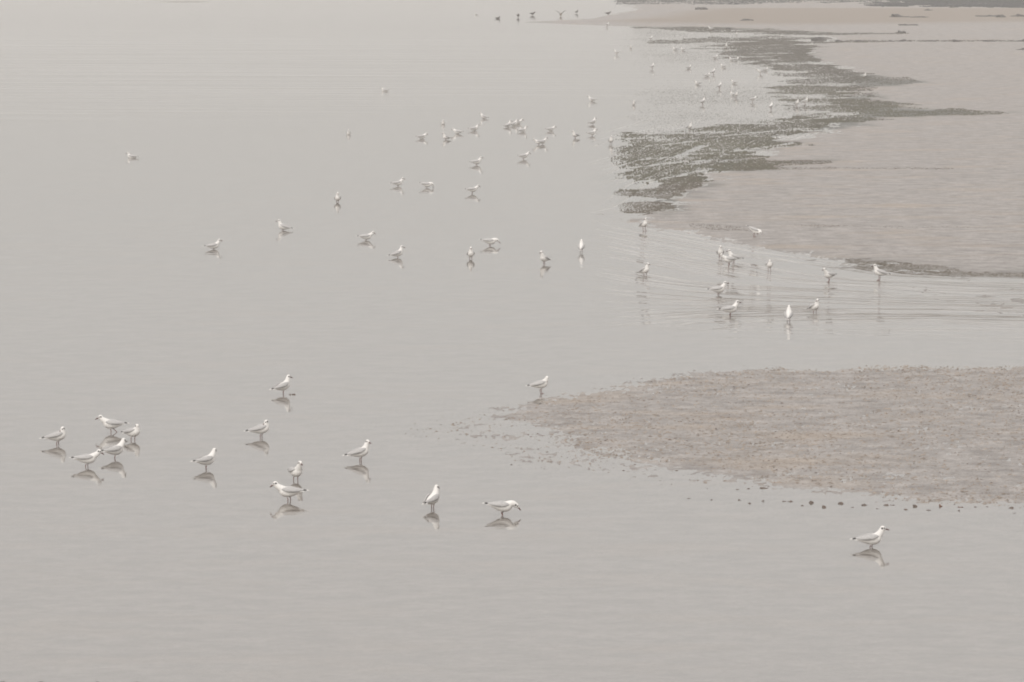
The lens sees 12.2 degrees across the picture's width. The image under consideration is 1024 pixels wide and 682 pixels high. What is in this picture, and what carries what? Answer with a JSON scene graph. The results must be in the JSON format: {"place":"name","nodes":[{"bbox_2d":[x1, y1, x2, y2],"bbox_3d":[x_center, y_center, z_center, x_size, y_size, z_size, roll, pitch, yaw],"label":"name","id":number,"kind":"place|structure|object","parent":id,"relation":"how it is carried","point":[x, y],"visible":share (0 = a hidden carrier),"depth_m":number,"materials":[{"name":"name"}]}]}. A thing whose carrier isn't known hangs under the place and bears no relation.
{"place":"outdoors","nodes":[
{"label":"outdoors","id":0,"kind":"place"},
{"bbox_2d":[0,0,1023,512],"bbox_3d":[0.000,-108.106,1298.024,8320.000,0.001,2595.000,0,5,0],"label":"water","id":1,"kind":"structure","parent":0,"point":[128,296],"depth_m":100.22,"materials":[{"name":"grey liquid"}]},
{"bbox_2d":[39,426,65,445],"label":"gull","id":2,"kind":"object","parent":1,"relation":"on","point":[57,436],"visible":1,"depth_m":61.09,"materials":[{"name":"stone"}]},
{"bbox_2d":[69,449,103,469],"bbox_3d":[-5.200,1.446,58.650,0.435,0.246,0.154,0,5,-4],"label":"gull","id":3,"kind":"object","parent":1,"relation":"on","point":[88,458],"visible":1,"depth_m":58.61,"materials":[{"name":"stone"}]},
{"bbox_2d":[95,415,127,432],"bbox_3d":[-5.209,1.092,62.580,0.452,0.259,0.159,0,5,2],"label":"gull","id":4,"kind":"object","parent":1,"relation":"on","point":[110,424],"visible":1,"depth_m":62.54,"materials":[{"name":"stone"}]},
{"bbox_2d":[101,438,125,460],"bbox_3d":[-4.948,1.351,59.536,0.423,0.282,0.161,-3,6,-34],"label":"gull","id":5,"kind":"object","parent":1,"relation":"on","point":[117,449],"visible":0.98,"depth_m":59.51,"materials":[{"name":"stone"}]},
{"bbox_2d":[121,424,139,439],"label":"gull","id":6,"kind":"object","parent":1,"relation":"on","point":[134,432],"visible":1,"depth_m":61.60,"materials":[{"name":"stone"}]},
{"bbox_2d":[126,152,136,157],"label":"gull","id":7,"kind":"object","parent":1,"relation":"on","point":[131,155],"visible":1,"depth_m":133.58,"materials":[{"name":"stone"}]},
{"bbox_2d":[190,448,216,470],"bbox_3d":[-3.744,1.450,58.431,0.417,0.277,0.158,-4,6,-38],"label":"gull","id":8,"kind":"object","parent":1,"relation":"on","point":[208,459],"visible":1,"depth_m":58.41,"materials":[{"name":"stone"}]},
{"bbox_2d":[204,239,221,248],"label":"gull","id":9,"kind":"object","parent":1,"relation":"on","point":[215,245],"visible":1,"depth_m":96.96,"materials":[{"name":"stone"}]},
{"bbox_2d":[243,420,268,437],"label":"gull","id":10,"kind":"object","parent":1,"relation":"on","point":[260,429],"visible":1,"depth_m":61.92,"materials":[{"name":"stone"}]},
{"bbox_2d":[270,375,292,393],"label":"gull","id":11,"kind":"object","parent":1,"relation":"on","point":[284,385],"visible":1,"depth_m":67.57,"materials":[{"name":"stone"}]},
{"bbox_2d":[276,219,293,229],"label":"gull","id":12,"kind":"object","parent":1,"relation":"on","point":[282,226],"visible":0.97,"depth_m":102.80,"materials":[{"name":"stone"}]},
{"bbox_2d":[270,481,308,503],"bbox_3d":[-2.560,1.742,55.245,0.458,0.259,0.162,0,5,2],"label":"gull","id":13,"kind":"object","parent":1,"relation":"on","point":[288,491],"visible":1,"depth_m":55.21,"materials":[{"name":"stone"}]},
{"bbox_2d":[287,461,302,482],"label":"gull","id":14,"kind":"object","parent":1,"relation":"on","point":[296,471],"visible":1,"depth_m":57.16,"materials":[{"name":"stone"}]},
{"bbox_2d":[334,192,340,202],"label":"gull","id":15,"kind":"object","parent":1,"relation":"on","point":[337,197],"visible":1,"depth_m":112.76,"materials":[{"name":"stone"}]},
{"bbox_2d":[342,440,370,463],"bbox_3d":[-1.922,1.366,59.261,0.357,0.294,0.155,-1,5,-10],"label":"gull","id":16,"kind":"object","parent":1,"relation":"on","point":[362,451],"visible":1,"depth_m":59.23,"materials":[{"name":"stone"}]},
{"bbox_2d":[358,231,374,239],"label":"gull","id":17,"kind":"object","parent":1,"relation":"on","point":[366,236],"visible":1,"depth_m":99.65,"materials":[{"name":"stone"}]},
{"bbox_2d":[387,245,404,257],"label":"gull","id":18,"kind":"object","parent":1,"relation":"on","point":[399,252],"visible":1,"depth_m":94.59,"materials":[{"name":"stone"}]},
{"bbox_2d":[391,177,403,185],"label":"gull","id":19,"kind":"object","parent":1,"relation":"on","point":[398,183],"visible":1,"depth_m":119.63,"materials":[{"name":"stone"}]},
{"bbox_2d":[416,133,427,138],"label":"gull","id":20,"kind":"object","parent":1,"relation":"on","point":[422,136],"visible":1,"depth_m":145.11,"materials":[{"name":"stone"}]},
{"bbox_2d":[418,182,433,186],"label":"gull","id":21,"kind":"object","parent":1,"relation":"on","point":[427,184],"visible":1,"depth_m":118.93,"materials":[{"name":"stone"}]},
{"bbox_2d":[422,485,439,510],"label":"gull","id":22,"kind":"object","parent":1,"relation":"on","point":[432,498],"visible":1,"depth_m":54.50,"materials":[{"name":"stone"}]},
{"bbox_2d":[442,132,450,139],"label":"gull","id":23,"kind":"object","parent":1,"relation":"on","point":[445,137],"visible":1,"depth_m":144.47,"materials":[{"name":"stone"}]},
{"bbox_2d":[452,128,462,133],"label":"gull","id":24,"kind":"object","parent":1,"relation":"on","point":[456,131],"visible":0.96,"depth_m":148.32,"materials":[{"name":"stone"}]},
{"bbox_2d":[467,247,474,258],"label":"gull","id":25,"kind":"object","parent":1,"relation":"on","point":[470,253],"visible":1,"depth_m":94.11,"materials":[{"name":"stone"}]},
{"bbox_2d":[465,185,479,192],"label":"gull","id":26,"kind":"object","parent":1,"relation":"on","point":[472,189],"visible":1,"depth_m":116.45,"materials":[{"name":"stone"}]},
{"bbox_2d":[467,124,478,130],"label":"gull","id":27,"kind":"object","parent":1,"relation":"on","point":[474,128],"visible":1,"depth_m":150.53,"materials":[{"name":"stone"}]},
{"bbox_2d":[469,156,482,163],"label":"gull","id":28,"kind":"object","parent":1,"relation":"on","point":[476,161],"visible":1,"depth_m":129.80,"materials":[{"name":"stone"}]},
{"bbox_2d":[479,238,499,245],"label":"gull","id":29,"kind":"object","parent":1,"relation":"on","point":[489,241],"visible":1,"depth_m":98.00,"materials":[{"name":"stone"}]},
{"bbox_2d":[482,500,520,516],"bbox_3d":[-0.120,1.888,53.947,0.440,0.197,0.158,0,5,0],"label":"gull","id":30,"kind":"object","parent":1,"relation":"on","point":[503,506],"visible":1,"depth_m":53.91,"materials":[{"name":"stone"}]},
{"bbox_2d":[517,126,526,131],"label":"gull","id":31,"kind":"object","parent":1,"relation":"on","point":[523,129],"visible":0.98,"depth_m":149.64,"materials":[{"name":"stone"}]},
{"bbox_2d":[515,151,530,158],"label":"gull","id":32,"kind":"object","parent":1,"relation":"on","point":[525,155],"visible":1,"depth_m":132.88,"materials":[{"name":"stone"}]},
{"bbox_2d":[526,376,548,393],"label":"gull","id":33,"kind":"object","parent":1,"relation":"on","point":[541,384],"visible":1,"depth_m":67.57,"materials":[{"name":"stone"}]},
{"bbox_2d":[533,138,545,143],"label":"gull","id":34,"kind":"object","parent":1,"relation":"on","point":[538,141],"visible":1,"depth_m":141.25,"materials":[{"name":"stone"}]},
{"bbox_2d":[539,251,550,263],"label":"gull","id":35,"kind":"object","parent":1,"relation":"on","point":[544,258],"visible":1,"depth_m":92.81,"materials":[{"name":"stone"}]},
{"bbox_2d":[544,125,556,130],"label":"gull","id":36,"kind":"object","parent":1,"relation":"on","point":[551,128],"visible":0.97,"depth_m":150.32,"materials":[{"name":"stone"}]},
{"bbox_2d":[577,239,584,250],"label":"gull","id":37,"kind":"object","parent":1,"relation":"on","point":[580,246],"visible":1,"depth_m":96.04,"materials":[{"name":"stone"}]},
{"bbox_2d":[586,128,597,134],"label":"gull","id":38,"kind":"object","parent":1,"relation":"on","point":[592,132],"visible":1,"depth_m":147.24,"materials":[{"name":"stone"}]},
{"bbox_2d":[638,218,647,230],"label":"gull","id":39,"kind":"object","parent":1,"relation":"on","point":[644,223],"visible":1,"depth_m":102.56,"materials":[{"name":"stone"}]},
{"bbox_2d":[637,263,649,276],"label":"gull","id":40,"kind":"object","parent":1,"relation":"on","point":[645,269],"visible":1,"depth_m":89.85,"materials":[{"name":"stone"}]},
{"bbox_2d":[706,281,728,292],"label":"gull","id":41,"kind":"object","parent":1,"relation":"on","point":[719,289],"visible":1,"depth_m":85.31,"materials":[{"name":"stone"}]},
{"bbox_2d":[716,245,723,258],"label":"gull","id":42,"kind":"object","parent":1,"relation":"on","point":[720,251],"visible":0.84,"depth_m":94.11,"materials":[{"name":"stone"}]},
{"bbox_2d":[719,254,739,265],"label":"gull","id":43,"kind":"object","parent":1,"relation":"on","point":[728,259],"visible":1,"depth_m":92.33,"materials":[{"name":"stone"}]},
{"bbox_2d":[719,300,740,316],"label":"gull","id":44,"kind":"object","parent":1,"relation":"on","point":[730,309],"visible":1,"depth_m":80.92,"materials":[{"name":"stone"}]},
{"bbox_2d":[726,249,744,261],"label":"gull","id":45,"kind":"object","parent":1,"relation":"on","point":[731,254],"visible":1,"depth_m":93.11,"materials":[{"name":"stone"}]},
{"bbox_2d":[765,260,772,271],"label":"gull","id":46,"kind":"object","parent":1,"relation":"on","point":[769,264],"visible":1,"depth_m":90.89,"materials":[{"name":"stone"}]},
{"bbox_2d":[784,305,792,322],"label":"gull","id":47,"kind":"object","parent":1,"relation":"on","point":[788,313],"visible":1,"depth_m":79.64,"materials":[{"name":"stone"}]},
{"bbox_2d":[611,26,1008,212],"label":"seaweed bed","id":48,"kind":"object","parent":1,"relation":"on","point":[763,163],"visible":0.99,"depth_m":162.30,"materials":[{"name":"plant"}]},
{"bbox_2d":[806,299,818,314],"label":"gull","id":49,"kind":"object","parent":1,"relation":"on","point":[814,306],"visible":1,"depth_m":81.36,"materials":[{"name":"stone"}]},
{"bbox_2d":[811,37,826,39],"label":"seaweed heap","id":50,"kind":"object","parent":1,"relation":"on","point":[818,38],"visible":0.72,"depth_m":261.28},
{"bbox_2d":[823,268,835,281],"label":"gull","id":51,"kind":"object","parent":1,"relation":"on","point":[828,275],"visible":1,"depth_m":88.26,"materials":[{"name":"stone"}]},
{"bbox_2d":[871,264,891,279],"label":"gull","id":52,"kind":"object","parent":1,"relation":"on","point":[879,272],"visible":1,"depth_m":88.76,"materials":[{"name":"stone"}]},
{"bbox_2d":[0,0,1023,681],"bbox_3d":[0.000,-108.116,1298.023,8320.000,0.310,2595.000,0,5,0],"label":"sand","id":53,"kind":"structure","parent":0,"point":[258,578],"depth_m":53.77,"materials":[{"name":"grey sand"}]},
{"bbox_2d":[695,7,707,9],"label":"seaweed heap","id":54,"kind":"object","parent":53,"relation":"on","point":[701,8],"visible":0.59,"depth_m":341.87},
{"bbox_2d":[405,365,1023,508],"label":"worm casts","id":55,"kind":"object","parent":53,"relation":"on","point":[868,421],"visible":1,"depth_m":63.11,"materials":[{"name":"sand"}]},
{"bbox_2d":[437,366,1023,509],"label":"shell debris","id":56,"kind":"object","parent":53,"relation":"on","point":[785,433],"visible":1,"depth_m":62.09,"materials":[{"name":"grey"}]},
{"bbox_2d":[746,225,761,236],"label":"gull","id":57,"kind":"object","parent":53,"relation":"on","point":[754,230],"visible":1,"depth_m":100.53,"materials":[{"name":"stone"}]},
{"bbox_2d":[616,0,1023,7],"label":"weed patch","id":58,"kind":"object","parent":53,"relation":"on","point":[975,3],"visible":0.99,"depth_m":370.62,"materials":[{"name":"plant"}]},
{"bbox_2d":[689,167,1023,276],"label":"weed strip","id":59,"kind":"object","parent":53,"relation":"on","point":[908,265],"visible":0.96,"depth_m":92.19,"materials":[{"name":"plant"}]},
{"bbox_2d":[849,526,888,551],"bbox_3d":[3.814,2.109,51.206,0.430,0.277,0.159,0,5,-4],"label":"gull","id":60,"kind":"object","parent":53,"relation":"on","point":[870,539],"visible":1,"depth_m":51.17,"materials":[{"name":"stone"}]},
{"bbox_2d":[890,14,903,16],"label":"seaweed heap","id":61,"kind":"object","parent":53,"relation":"on","point":[895,15],"visible":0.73,"depth_m":313.15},
{"bbox_2d":[794,40,1016,42],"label":"wrack line","id":62,"kind":"object","parent":53,"relation":"on","point":[850,41],"visible":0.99,"depth_m":257.30,"materials":[{"name":"plant"}]},
{"bbox_2d":[976,15,995,16],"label":"seaweed heap","id":63,"kind":"object","parent":53,"relation":"on","point":[986,15],"visible":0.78,"depth_m":314.99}
]}

